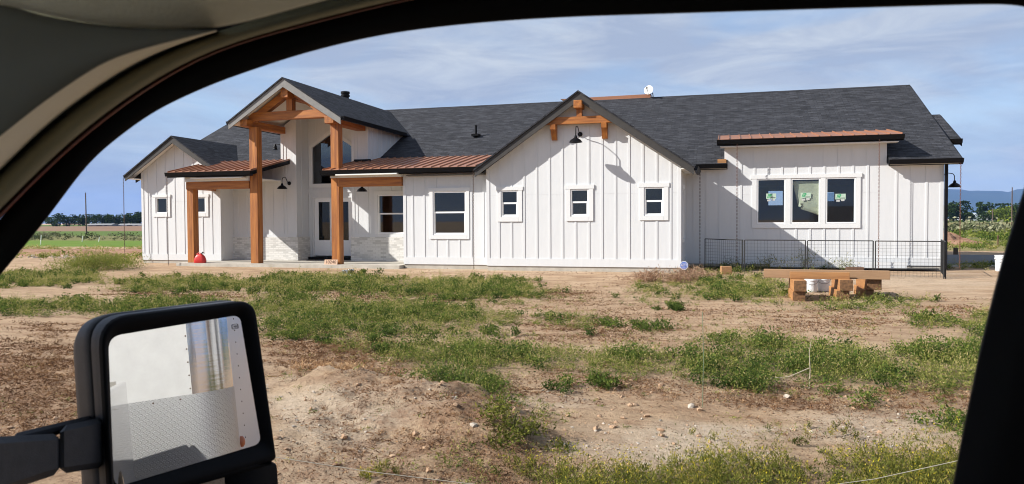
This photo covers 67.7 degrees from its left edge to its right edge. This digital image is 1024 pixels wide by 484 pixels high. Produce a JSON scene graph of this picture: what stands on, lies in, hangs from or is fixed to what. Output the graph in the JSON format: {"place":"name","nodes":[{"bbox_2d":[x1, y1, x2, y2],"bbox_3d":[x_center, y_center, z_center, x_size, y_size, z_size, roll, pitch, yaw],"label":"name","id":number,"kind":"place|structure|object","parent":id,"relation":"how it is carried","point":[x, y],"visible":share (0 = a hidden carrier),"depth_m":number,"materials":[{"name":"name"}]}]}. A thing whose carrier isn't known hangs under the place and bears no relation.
{"place":"outdoors","nodes":[
{"label":"outdoors","id":0,"kind":"place"},
{"bbox_2d":[25,240,141,246],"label":"green field","id":1,"kind":"structure","parent":0,"point":[56,243],"depth_m":61.88,"materials":[{"name":"green plant"}]},
{"bbox_2d":[34,231,141,235],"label":"green field","id":2,"kind":"structure","parent":0,"point":[105,233],"depth_m":133.35,"materials":[{"name":"green plant"}]},
{"bbox_2d":[37,226,141,230],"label":"plowed field","id":3,"kind":"structure","parent":0,"point":[89,228],"depth_m":236.81,"materials":[{"name":"brown soil"}]},
{"bbox_2d":[46,213,70,225],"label":"tree","id":4,"kind":"object","parent":3,"relation":"on","point":[57,216],"visible":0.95,"depth_m":423.89,"materials":[{"name":"green plant"}]},
{"bbox_2d":[56,215,72,225],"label":"tree","id":5,"kind":"object","parent":3,"relation":"on","point":[69,219],"visible":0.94,"depth_m":425.18,"materials":[{"name":"green plant"}]},
{"bbox_2d":[87,224,117,225],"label":"shed","id":6,"kind":"structure","parent":3,"relation":"on","point":[102,224],"depth_m":400.27,"materials":[{"name":"grey"}]},
{"bbox_2d":[0,219,1003,483],"bbox_3d":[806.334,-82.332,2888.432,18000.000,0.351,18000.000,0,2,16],"label":"ground","id":7,"kind":"structure","parent":0,"point":[976,285],"depth_m":7.45,"materials":[{"name":"soil"}]},
{"bbox_2d":[16,249,141,259],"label":"bank weeds","id":8,"kind":"object","parent":7,"relation":"on","point":[68,252],"visible":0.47,"depth_m":34.08,"materials":[{"name":"green plant"}]},
{"bbox_2d":[18,249,141,257],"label":"earth bank","id":9,"kind":"structure","parent":7,"relation":"on","point":[32,251],"depth_m":39.75,"materials":[{"name":"brown soil"}]},
{"bbox_2d":[19,254,130,258],"bbox_3d":[-29.240,0.687,38.485,23.117,0.201,2.154,0,2,16],"label":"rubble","id":10,"kind":"object","parent":9,"relation":"on","point":[52,256],"visible":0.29,"depth_m":36.10,"materials":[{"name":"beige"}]},
{"bbox_2d":[22,244,141,248],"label":"verge grass","id":11,"kind":"structure","parent":7,"relation":"on","point":[55,247],"depth_m":43.40,"materials":[{"name":"green plant"}]},
{"bbox_2d":[30,236,141,240],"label":"scrub strip","id":12,"kind":"object","parent":7,"relation":"on","point":[96,239],"depth_m":78.57,"materials":[{"name":"green plant"}]},
{"bbox_2d":[31,231,141,240],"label":"field scrub","id":13,"kind":"object","parent":12,"relation":"on","point":[45,235],"visible":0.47,"depth_m":82.73,"materials":[{"name":"green plant"}]},
{"bbox_2d":[27,247,150,271],"bbox_3d":[-14.976,0.568,27.563,3.735,1.030,4.146,-1,2,-18],"label":"green bush","id":14,"kind":"object","parent":7,"relation":"on","point":[101,259],"visible":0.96,"depth_m":27.08,"materials":[{"name":"green plant"}]},
{"bbox_2d":[286,357,383,370],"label":"straw tufts","id":15,"kind":"object","parent":7,"relation":"on","point":[326,363],"visible":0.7,"depth_m":8.87,"materials":[{"name":"beige plant"}]},
{"bbox_2d":[381,359,471,382],"bbox_3d":[-0.816,1.407,8.114,1.027,0.307,0.808,1,2,37],"label":"weed clump","id":16,"kind":"object","parent":7,"relation":"on","point":[425,373],"visible":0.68,"depth_m":8.14,"materials":[{"name":"green plant"}]},
{"bbox_2d":[440,367,513,396],"bbox_3d":[-0.321,1.426,7.766,0.799,0.284,0.556,0,2,26],"label":"weed clump","id":17,"kind":"object","parent":7,"relation":"on","point":[472,379],"visible":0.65,"depth_m":7.76,"materials":[{"name":"green plant"}]},
{"bbox_2d":[1,282,964,481],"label":"soil clods","id":18,"kind":"object","parent":7,"relation":"on","point":[276,437],"visible":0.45,"depth_m":6.96,"materials":[{"name":"brown soil"}]},
{"bbox_2d":[0,279,987,483],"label":"sparse seedlings","id":19,"kind":"object","parent":7,"relation":"on","point":[654,348],"visible":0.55,"depth_m":9.98,"materials":[{"name":"green plant"}]},
{"bbox_2d":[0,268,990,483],"bbox_3d":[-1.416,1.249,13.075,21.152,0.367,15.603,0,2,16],"label":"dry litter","id":20,"kind":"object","parent":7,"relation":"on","point":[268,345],"visible":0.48,"depth_m":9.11,"materials":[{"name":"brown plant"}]},
{"bbox_2d":[0,256,994,483],"bbox_3d":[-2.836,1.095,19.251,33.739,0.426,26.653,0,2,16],"label":"green weeds","id":21,"kind":"object","parent":7,"relation":"on","point":[949,353],"visible":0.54,"depth_m":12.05,"materials":[{"name":"green plant"}]},
{"bbox_2d":[0,259,994,409],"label":"broadleaf weeds","id":22,"kind":"object","parent":7,"relation":"on","point":[634,354],"visible":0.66,"depth_m":11.89,"materials":[{"name":"green plant"}]},
{"bbox_2d":[0,0,1023,483],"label":"pickup truck","id":23,"kind":"object","parent":7,"relation":"on","point":[172,394],"visible":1,"depth_m":0.69,"materials":[{"name":"black"}]},
{"bbox_2d":[464,366,572,391],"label":"dry twigs","id":24,"kind":"object","parent":7,"relation":"on","point":[504,368],"visible":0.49,"depth_m":8.77,"materials":[{"name":"beige"}]},
{"bbox_2d":[462,392,579,455],"bbox_3d":[0.048,1.406,5.889,0.846,0.431,0.702,-1,2,-11],"label":"weed clump","id":25,"kind":"object","parent":7,"relation":"on","point":[531,425],"visible":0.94,"depth_m":5.85,"materials":[{"name":"green plant"}]},
{"bbox_2d":[123,77,963,272],"bbox_3d":[0.788,-2.992,32.529,30.885,8.080,16.971,0,2,16],"label":"farmhouse","id":26,"kind":"object","parent":7,"relation":"on","point":[282,172],"visible":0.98,"depth_m":26.30,"materials":[{"name":"wood"}]},
{"bbox_2d":[123,178,124,257],"bbox_3d":[-15.524,-0.876,30.524,0.034,3.392,0.036,-1,2,-29],"label":"rain chain","id":27,"kind":"object","parent":26,"relation":"hanging from","point":[124,219],"visible":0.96,"depth_m":30.52,"materials":[{"name":"grey metal"}]},
{"bbox_2d":[152,194,170,216],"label":"window","id":28,"kind":"structure","parent":26,"relation":"in","point":[156,213],"depth_m":30.57,"materials":[{"name":"white"}]},
{"bbox_2d":[166,176,168,263],"bbox_3d":[-12.793,-0.789,28.331,0.034,3.334,0.036,-1,2,-29],"label":"rain chain","id":29,"kind":"object","parent":26,"relation":"hanging from","point":[167,221],"visible":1,"depth_m":28.32,"materials":[{"name":"grey metal"}]},
{"bbox_2d":[194,252,206,262],"bbox_3d":[-11.620,0.571,28.416,0.440,0.418,0.260,0,2,7],"label":"gas can","id":30,"kind":"object","parent":26,"relation":"on","point":[200,258],"visible":1,"depth_m":28.31,"materials":[{"name":"red plastic"}]},
{"bbox_2d":[198,194,208,216],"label":"window","id":31,"kind":"structure","parent":26,"relation":"in","point":[201,214],"depth_m":29.97,"materials":[{"name":"white"}]},
{"bbox_2d":[315,198,331,255],"bbox_3d":[-7.532,-0.607,30.607,0.822,2.305,0.058,0,2,16],"label":"door","id":32,"kind":"structure","parent":26,"relation":"in","point":[323,221],"depth_m":30.61,"materials":[{"name":"white plastic"}]},
{"bbox_2d":[308,130,351,187],"bbox_3d":[-7.161,-3.349,30.374,2.060,2.336,0.094,0,2,16],"label":"window","id":33,"kind":"structure","parent":26,"relation":"in","point":[319,152],"depth_m":30.51,"materials":[{"name":"white"}]},
{"bbox_2d":[324,260,337,264],"bbox_3d":[-6.382,0.708,26.917,0.500,0.170,0.100,0,2,14],"label":"house number board","id":34,"kind":"object","parent":26,"relation":"on","point":[330,262],"visible":1,"depth_m":26.88,"materials":[{"name":"beige wood"}]},
{"bbox_2d":[343,198,351,255],"bbox_3d":[-6.771,-0.605,30.389,0.895,2.305,0.070,0,2,16],"label":"door","id":35,"kind":"structure","parent":26,"relation":"in","point":[347,230],"depth_m":30.33,"materials":[{"name":"white plastic"}]},
{"bbox_2d":[374,191,402,235],"bbox_3d":[-4.382,-1.065,28.742,1.700,1.710,0.130,0,2,16],"label":"window","id":36,"kind":"structure","parent":26,"relation":"in","point":[377,218],"depth_m":28.88,"materials":[{"name":"white wood"}]},
{"bbox_2d":[428,187,469,238],"bbox_3d":[-2.120,-0.974,25.932,1.490,1.740,0.130,0,2,16],"label":"window","id":37,"kind":"structure","parent":26,"relation":"in","point":[432,214],"depth_m":25.90,"materials":[{"name":"white"}]},
{"bbox_2d":[473,171,473,268],"bbox_3d":[-1.271,-0.733,25.199,0.034,3.276,0.036,-1,2,-29],"label":"rain chain","id":38,"kind":"object","parent":26,"relation":"hanging from","point":[473,219],"visible":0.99,"depth_m":25.19,"materials":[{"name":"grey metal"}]},
{"bbox_2d":[496,186,522,221],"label":"window","id":39,"kind":"structure","parent":26,"relation":"in","point":[500,204],"depth_m":24.89,"materials":[{"name":"white"}]},
{"bbox_2d":[565,184,593,220],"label":"window","id":40,"kind":"structure","parent":26,"relation":"in","point":[569,188],"depth_m":24.27,"materials":[{"name":"white"}]},
{"bbox_2d":[639,182,668,219],"bbox_3d":[4.412,-1.257,23.685,0.940,1.160,0.130,0,2,16],"label":"window","id":41,"kind":"structure","parent":26,"relation":"in","point":[663,215],"depth_m":23.64,"materials":[{"name":"white"}]},
{"bbox_2d":[682,184,684,241],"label":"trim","id":42,"kind":"structure","parent":26,"relation":"in","point":[683,186],"depth_m":24.88,"materials":[{"name":"white wood"}]},
{"bbox_2d":[699,174,700,265],"bbox_3d":[6.253,-0.807,25.371,0.034,3.276,0.036,-1,2,-29],"label":"rain chain","id":43,"kind":"object","parent":26,"relation":"hanging from","point":[699,217],"visible":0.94,"depth_m":25.37,"materials":[{"name":"grey metal"}]},
{"bbox_2d":[736,146,737,266],"bbox_3d":[7.347,-1.164,24.899,0.034,4.088,0.036,-1,2,-29],"label":"rain chain","id":44,"kind":"object","parent":26,"relation":"hanging from","point":[736,207],"visible":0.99,"depth_m":24.90,"materials":[{"name":"brown"}]},
{"bbox_2d":[757,178,785,223],"bbox_3d":[8.540,-1.344,25.139,0.900,1.480,0.106,0,2,16],"label":"sash window","id":45,"kind":"structure","parent":26,"relation":"in","point":[772,196],"depth_m":25.11,"materials":[{"name":"white plastic"}]},
{"bbox_2d":[792,181,818,213],"bbox_3d":[9.584,-1.414,24.893,0.832,1.148,0.034,0,2,16],"label":"paper sheet","id":46,"kind":"object","parent":26,"relation":"hanging from","point":[811,205],"visible":1,"depth_m":24.86,"materials":[{"name":"green"}]},
{"bbox_2d":[791,178,820,223],"bbox_3d":[9.561,-1.339,24.854,0.900,1.475,0.106,0,2,16],"label":"sash window","id":47,"kind":"structure","parent":26,"relation":"in","point":[803,195],"depth_m":24.83,"materials":[{"name":"white plastic"}]},
{"bbox_2d":[751,173,861,227],"bbox_3d":[9.537,-1.330,24.805,3.390,1.750,0.045,0,2,16],"label":"window","id":48,"kind":"structure","parent":26,"relation":"in","point":[858,176],"depth_m":24.78,"materials":[{"name":"white"}]},
{"bbox_2d":[826,177,855,222],"bbox_3d":[10.582,-1.339,24.569,0.900,1.480,0.106,0,2,16],"label":"sash window","id":49,"kind":"structure","parent":26,"relation":"in","point":[837,196],"depth_m":24.53,"materials":[{"name":"white plastic"}]},
{"bbox_2d":[878,139,879,267],"bbox_3d":[11.431,-1.155,23.760,0.034,4.088,0.036,-1,2,-29],"label":"rain chain","id":50,"kind":"object","parent":26,"relation":"hanging from","point":[878,201],"visible":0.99,"depth_m":23.75,"materials":[{"name":"brown"}]},
{"bbox_2d":[959,163,961,269],"bbox_3d":[13.686,-0.789,23.286,0.034,3.276,0.036,-1,2,-29],"label":"rain chain","id":51,"kind":"object","parent":26,"relation":"hanging from","point":[960,217],"visible":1,"depth_m":23.29,"materials":[{"name":"brown metal"}]},
{"bbox_2d":[266,367,938,477],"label":"pale gravel","id":52,"kind":"structure","parent":7,"relation":"on","point":[313,391],"depth_m":6.26,"materials":[{"name":"beige gravel"}]},
{"bbox_2d":[583,368,622,389],"bbox_3d":[0.931,1.450,7.961,0.443,0.243,0.435,0,2,16],"label":"weed clump","id":53,"kind":"object","parent":7,"relation":"on","point":[600,379],"visible":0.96,"depth_m":7.96,"materials":[{"name":"green plant"}]},
{"bbox_2d":[584,315,648,328],"bbox_3d":[1.714,1.322,12.672,1.123,0.238,0.744,0,2,16],"label":"weed clump","id":54,"kind":"object","parent":7,"relation":"on","point":[609,322],"visible":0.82,"depth_m":12.67,"materials":[{"name":"green plant"}]},
{"bbox_2d":[615,264,663,282],"bbox_3d":[3.570,0.905,21.344,1.550,0.588,1.231,1,2,42],"label":"dry brush","id":55,"kind":"object","parent":7,"relation":"on","point":[643,277],"visible":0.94,"depth_m":21.09,"materials":[{"name":"brown plant"}]},
{"bbox_2d":[626,316,678,331],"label":"weed clump","id":56,"kind":"object","parent":7,"relation":"on","point":[654,325],"visible":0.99,"depth_m":12.13,"materials":[{"name":"green plant"}]},
{"bbox_2d":[356,396,963,483],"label":"tall verge weeds","id":57,"kind":"object","parent":7,"relation":"on","point":[717,469],"visible":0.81,"depth_m":5.06,"materials":[{"name":"green plant"}]},
{"bbox_2d":[275,457,955,483],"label":"string line","id":58,"kind":"object","parent":57,"relation":"on","point":[470,483],"visible":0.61,"depth_m":4.30,"materials":[{"name":"beige fabric"}]},
{"bbox_2d":[651,299,685,311],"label":"weed clump","id":59,"kind":"object","parent":7,"relation":"on","point":[676,305],"visible":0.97,"depth_m":14.75,"materials":[{"name":"green plant"}]},
{"bbox_2d":[644,267,701,283],"bbox_3d":[4.323,0.887,21.115,1.351,0.547,1.729,-2,2,-45],"label":"dry brush","id":60,"kind":"object","parent":7,"relation":"on","point":[677,277],"visible":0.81,"depth_m":20.84,"materials":[{"name":"brown plant"}]},
{"bbox_2d":[663,265,719,281],"bbox_3d":[4.969,0.868,21.299,1.653,0.589,1.496,0,2,16],"label":"dry brush","id":61,"kind":"object","parent":7,"relation":"on","point":[699,274],"visible":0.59,"depth_m":21.23,"materials":[{"name":"brown plant"}]},
{"bbox_2d":[702,312,703,406],"bbox_3d":[1.794,1.127,7.164,0.016,0.950,0.006,0,2,16],"label":"marker stake","id":62,"kind":"object","parent":7,"relation":"on","point":[703,360],"visible":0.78,"depth_m":7.16,"materials":[{"name":"green"}]},
{"bbox_2d":[704,238,742,272],"bbox_3d":[6.609,0.427,23.884,0.033,1.044,1.896,-1,2,-22],"label":"wire fence panel","id":63,"kind":"object","parent":7,"relation":"on","point":[708,242],"visible":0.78,"depth_m":23.96,"materials":[{"name":"black metal"}]},
{"bbox_2d":[720,266,731,274],"bbox_3d":[6.406,0.852,22.842,0.300,0.250,0.240,0,2,4],"label":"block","id":64,"kind":"object","parent":7,"relation":"on","point":[725,269],"visible":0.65,"depth_m":22.73,"materials":[{"name":"brown wood"}]},
{"bbox_2d":[526,404,961,483],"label":"yellow flowers","id":65,"kind":"object","parent":7,"relation":"on","point":[755,457],"visible":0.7,"depth_m":4.99,"materials":[{"name":"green plant"}]},
{"bbox_2d":[752,254,789,269],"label":"plant","id":66,"kind":"object","parent":7,"relation":"on","point":[764,259],"visible":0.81,"depth_m":24.63,"materials":[{"name":"green plant"}]},
{"bbox_2d":[744,240,805,273],"bbox_3d":[7.791,0.453,22.636,1.746,1.044,0.032,0,2,24],"label":"wire fence panel","id":67,"kind":"object","parent":7,"relation":"on","point":[784,250],"visible":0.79,"depth_m":22.60,"materials":[{"name":"black metal"}]},
{"bbox_2d":[767,339,811,387],"bbox_3d":[2.885,1.295,7.937,0.445,0.570,0.035,0,2,8],"label":"dead stalk","id":68,"kind":"object","parent":7,"relation":"on","point":[802,370],"visible":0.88,"depth_m":7.92,"materials":[{"name":"beige plant"}]},
{"bbox_2d":[788,287,804,300],"bbox_3d":[6.307,1.171,16.914,0.260,0.240,1.023,0,2,14],"label":"timber block","id":69,"kind":"object","parent":7,"relation":"on","point":[797,296],"depth_m":16.43,"materials":[{"name":"brown wood"}]},
{"bbox_2d":[789,278,806,291],"bbox_3d":[6.318,0.932,16.882,0.260,0.235,1.100,0,2,14],"label":"timber block","id":70,"kind":"object","parent":69,"relation":"on","point":[797,285],"depth_m":16.37,"materials":[{"name":"brown wood"}]},
{"bbox_2d":[780,249,818,268],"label":"plant","id":71,"kind":"object","parent":7,"relation":"on","point":[803,262],"visible":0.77,"depth_m":24.40,"materials":[{"name":"green plant"}]},
{"bbox_2d":[804,279,817,291],"bbox_3d":[7.188,1.017,18.320,0.318,0.365,0.316,0,2,16],"label":"bucket","id":72,"kind":"object","parent":7,"relation":"on","point":[812,284],"visible":0.54,"depth_m":18.20,"materials":[{"name":"white plastic"}]},
{"bbox_2d":[817,279,830,291],"bbox_3d":[7.536,1.005,18.451,0.318,0.365,0.316,0,2,16],"label":"bucket","id":73,"kind":"object","parent":7,"relation":"on","point":[823,285],"visible":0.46,"depth_m":18.34,"materials":[{"name":"white plastic"}]},
{"bbox_2d":[829,286,848,300],"bbox_3d":[7.276,1.147,16.983,0.260,0.240,1.256,0,2,16],"label":"timber block","id":74,"kind":"object","parent":7,"relation":"on","point":[834,290],"depth_m":16.41,"materials":[{"name":"brown wood"}]},
{"bbox_2d":[831,279,852,290],"bbox_3d":[7.330,0.908,16.948,0.260,0.235,1.350,0,2,16],"label":"timber block","id":75,"kind":"object","parent":74,"relation":"on","point":[843,284],"depth_m":16.32,"materials":[{"name":"brown wood"}]},
{"bbox_2d":[790,271,849,279],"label":"timber beam","id":76,"kind":"structure","parent":75,"relation":"on","point":[817,275],"depth_m":16.69,"materials":[{"name":"brown wood"}]},
{"bbox_2d":[825,256,854,269],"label":"plant","id":77,"kind":"object","parent":7,"relation":"on","point":[849,265],"visible":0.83,"depth_m":24.01,"materials":[{"name":"green plant"}]},
{"bbox_2d":[807,240,873,269],"bbox_3d":[9.423,0.470,21.921,1.762,1.044,0.032,0,2,24],"label":"wire fence panel","id":78,"kind":"object","parent":7,"relation":"on","point":[828,254],"visible":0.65,"depth_m":21.91,"materials":[{"name":"black metal"}]},
{"bbox_2d":[854,285,873,298],"bbox_3d":[8.000,1.146,17.366,0.200,0.240,1.395,0,2,16],"label":"timber block","id":79,"kind":"object","parent":7,"relation":"on","point":[860,289],"depth_m":16.78,"materials":[{"name":"brown wood"}]},
{"bbox_2d":[856,279,881,289],"bbox_3d":[8.093,0.907,17.326,0.290,0.235,1.500,0,2,16],"label":"timber block","id":80,"kind":"object","parent":79,"relation":"on","point":[870,284],"depth_m":16.63,"materials":[{"name":"brown wood"}]},
{"bbox_2d":[764,269,889,279],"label":"timber beam","id":81,"kind":"structure","parent":80,"relation":"on","point":[854,274],"depth_m":16.68,"materials":[{"name":"brown wood"}]},
{"bbox_2d":[875,241,944,278],"bbox_3d":[11.032,0.487,21.187,1.722,1.044,0.032,0,2,26],"label":"wire fence panel","id":82,"kind":"object","parent":7,"relation":"on","point":[940,266],"visible":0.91,"depth_m":21.09,"materials":[{"name":"black metal"}]},
{"bbox_2d":[904,402,966,435],"bbox_3d":[3.660,1.475,6.375,0.537,0.241,0.710,-1,2,-21],"label":"weed clump","id":83,"kind":"object","parent":7,"relation":"on","point":[954,417],"visible":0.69,"depth_m":6.41,"materials":[{"name":"green plant"}]},
{"bbox_2d":[940,239,946,278],"bbox_3d":[12.392,0.469,21.913,0.032,1.044,2.448,0,2,27],"label":"wire fence panel","id":84,"kind":"object","parent":7,"relation":"on","point":[941,256],"visible":0.6,"depth_m":22.19,"materials":[{"name":"black metal"}]},
{"bbox_2d":[943,231,989,246],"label":"dirt pile","id":85,"kind":"object","parent":7,"relation":"on","point":[952,237],"visible":0.29,"depth_m":45.56,"materials":[{"name":"brown soil"}]},
{"bbox_2d":[947,236,1007,250],"bbox_3d":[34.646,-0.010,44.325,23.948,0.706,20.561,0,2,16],"label":"roadside weeds","id":86,"kind":"object","parent":7,"relation":"on","point":[983,245],"visible":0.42,"depth_m":41.10,"materials":[{"name":"green plant"}]},
{"bbox_2d":[994,255,1002,270],"bbox_3d":[15.012,0.649,23.353,0.426,0.493,0.418,0,2,16],"label":"bucket","id":87,"kind":"object","parent":7,"relation":"on","point":[998,259],"visible":0.39,"depth_m":23.28,"materials":[{"name":"white plastic"}]},
{"bbox_2d":[1011,187,1012,223],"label":"utility pole","id":88,"kind":"object","parent":7,"relation":"on","point":[1012,206],"visible":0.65,"depth_m":169.83,"materials":[{"name":"brown wood"}]},
{"bbox_2d":[0,4,1023,223],"label":"sky","id":89,"kind":"structure","parent":0,"point":[965,63],"materials":[{"name":"blue"}]},
{"bbox_2d":[770,261,906,269],"bbox_3d":[10.375,0.739,24.364,4.050,0.230,0.050,0,2,16],"label":"white board","id":90,"kind":"object","parent":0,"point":[866,265],"visible":0.69,"depth_m":24.32,"materials":[{"name":"white wood"}]},
{"bbox_2d":[845,267,863,269],"bbox_3d":[10.543,0.848,23.463,0.500,0.160,0.200,0,2,16],"label":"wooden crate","id":91,"kind":"object","parent":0,"point":[854,268],"visible":0.46,"depth_m":23.37,"materials":[{"name":"brown wood"}]},
{"bbox_2d":[827,189,1023,217],"bbox_3d":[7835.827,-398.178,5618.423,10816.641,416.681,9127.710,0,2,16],"label":"mountains","id":92,"kind":"structure","parent":0,"point":[984,197],"depth_m":8912.48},
{"bbox_2d":[947,255,994,264],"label":"driveway","id":93,"kind":"structure","parent":0,"point":[969,258],"depth_m":30.24,"materials":[{"name":"grey asphalt"}]},
{"bbox_2d":[950,228,1010,240],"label":"scrub land","id":94,"kind":"structure","parent":0,"point":[977,238],"depth_m":63.00,"materials":[{"name":"green plant"}]},
{"bbox_2d":[943,216,1012,233],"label":"sagebrush","id":95,"kind":"object","parent":94,"relation":"on","point":[992,226],"visible":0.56,"depth_m":79.68,"materials":[{"name":"green plant"}]},
{"label":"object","id":96,"kind":"structure","parent":0,"visible":0},
{"bbox_2d":[70,214,90,225],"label":"tree","id":97,"kind":"object","parent":96,"relation":"on","point":[80,219],"visible":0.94,"depth_m":425.00,"materials":[{"name":"green plant"}]},
{"bbox_2d":[90,214,111,223],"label":"tree","id":98,"kind":"object","parent":96,"relation":"on","point":[100,217],"visible":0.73,"depth_m":423.93,"materials":[{"name":"green plant"}]},
{"bbox_2d":[103,214,123,223],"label":"tree","id":99,"kind":"object","parent":96,"relation":"on","point":[116,219],"visible":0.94,"depth_m":423.17,"materials":[{"name":"green plant"}]},
{"bbox_2d":[120,213,137,223],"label":"tree","id":100,"kind":"object","parent":96,"relation":"on","point":[128,221],"visible":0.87,"depth_m":429.79,"materials":[{"name":"green plant"}]},
{"bbox_2d":[125,214,141,223],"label":"tree","id":101,"kind":"object","parent":96,"relation":"on","point":[138,220],"visible":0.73,"depth_m":432.29,"materials":[{"name":"green plant"}]},
{"label":"far farmland","id":102,"kind":"structure","parent":0,"visible":0},
{"bbox_2d":[948,200,974,221],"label":"tree","id":103,"kind":"object","parent":102,"relation":"on","point":[956,208],"visible":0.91,"depth_m":381.65,"materials":[{"name":"green plant"}]},
{"bbox_2d":[975,202,994,220],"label":"tree","id":104,"kind":"object","parent":102,"relation":"on","point":[982,207],"visible":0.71,"depth_m":443.87,"materials":[{"name":"green plant"}]},
{"bbox_2d":[976,210,997,221],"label":"tree","id":105,"kind":"object","parent":102,"relation":"on","point":[984,216],"visible":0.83,"depth_m":384.63,"materials":[{"name":"green plant"}]},
{"bbox_2d":[987,206,1016,221],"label":"tree","id":106,"kind":"object","parent":102,"relation":"on","point":[1001,212],"visible":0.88,"depth_m":376.11,"materials":[{"name":"green plant"}]},
{"bbox_2d":[994,203,1009,218],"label":"tree","id":107,"kind":"object","parent":102,"relation":"on","point":[1000,205],"visible":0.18,"depth_m":442.36,"materials":[{"name":"green plant"}]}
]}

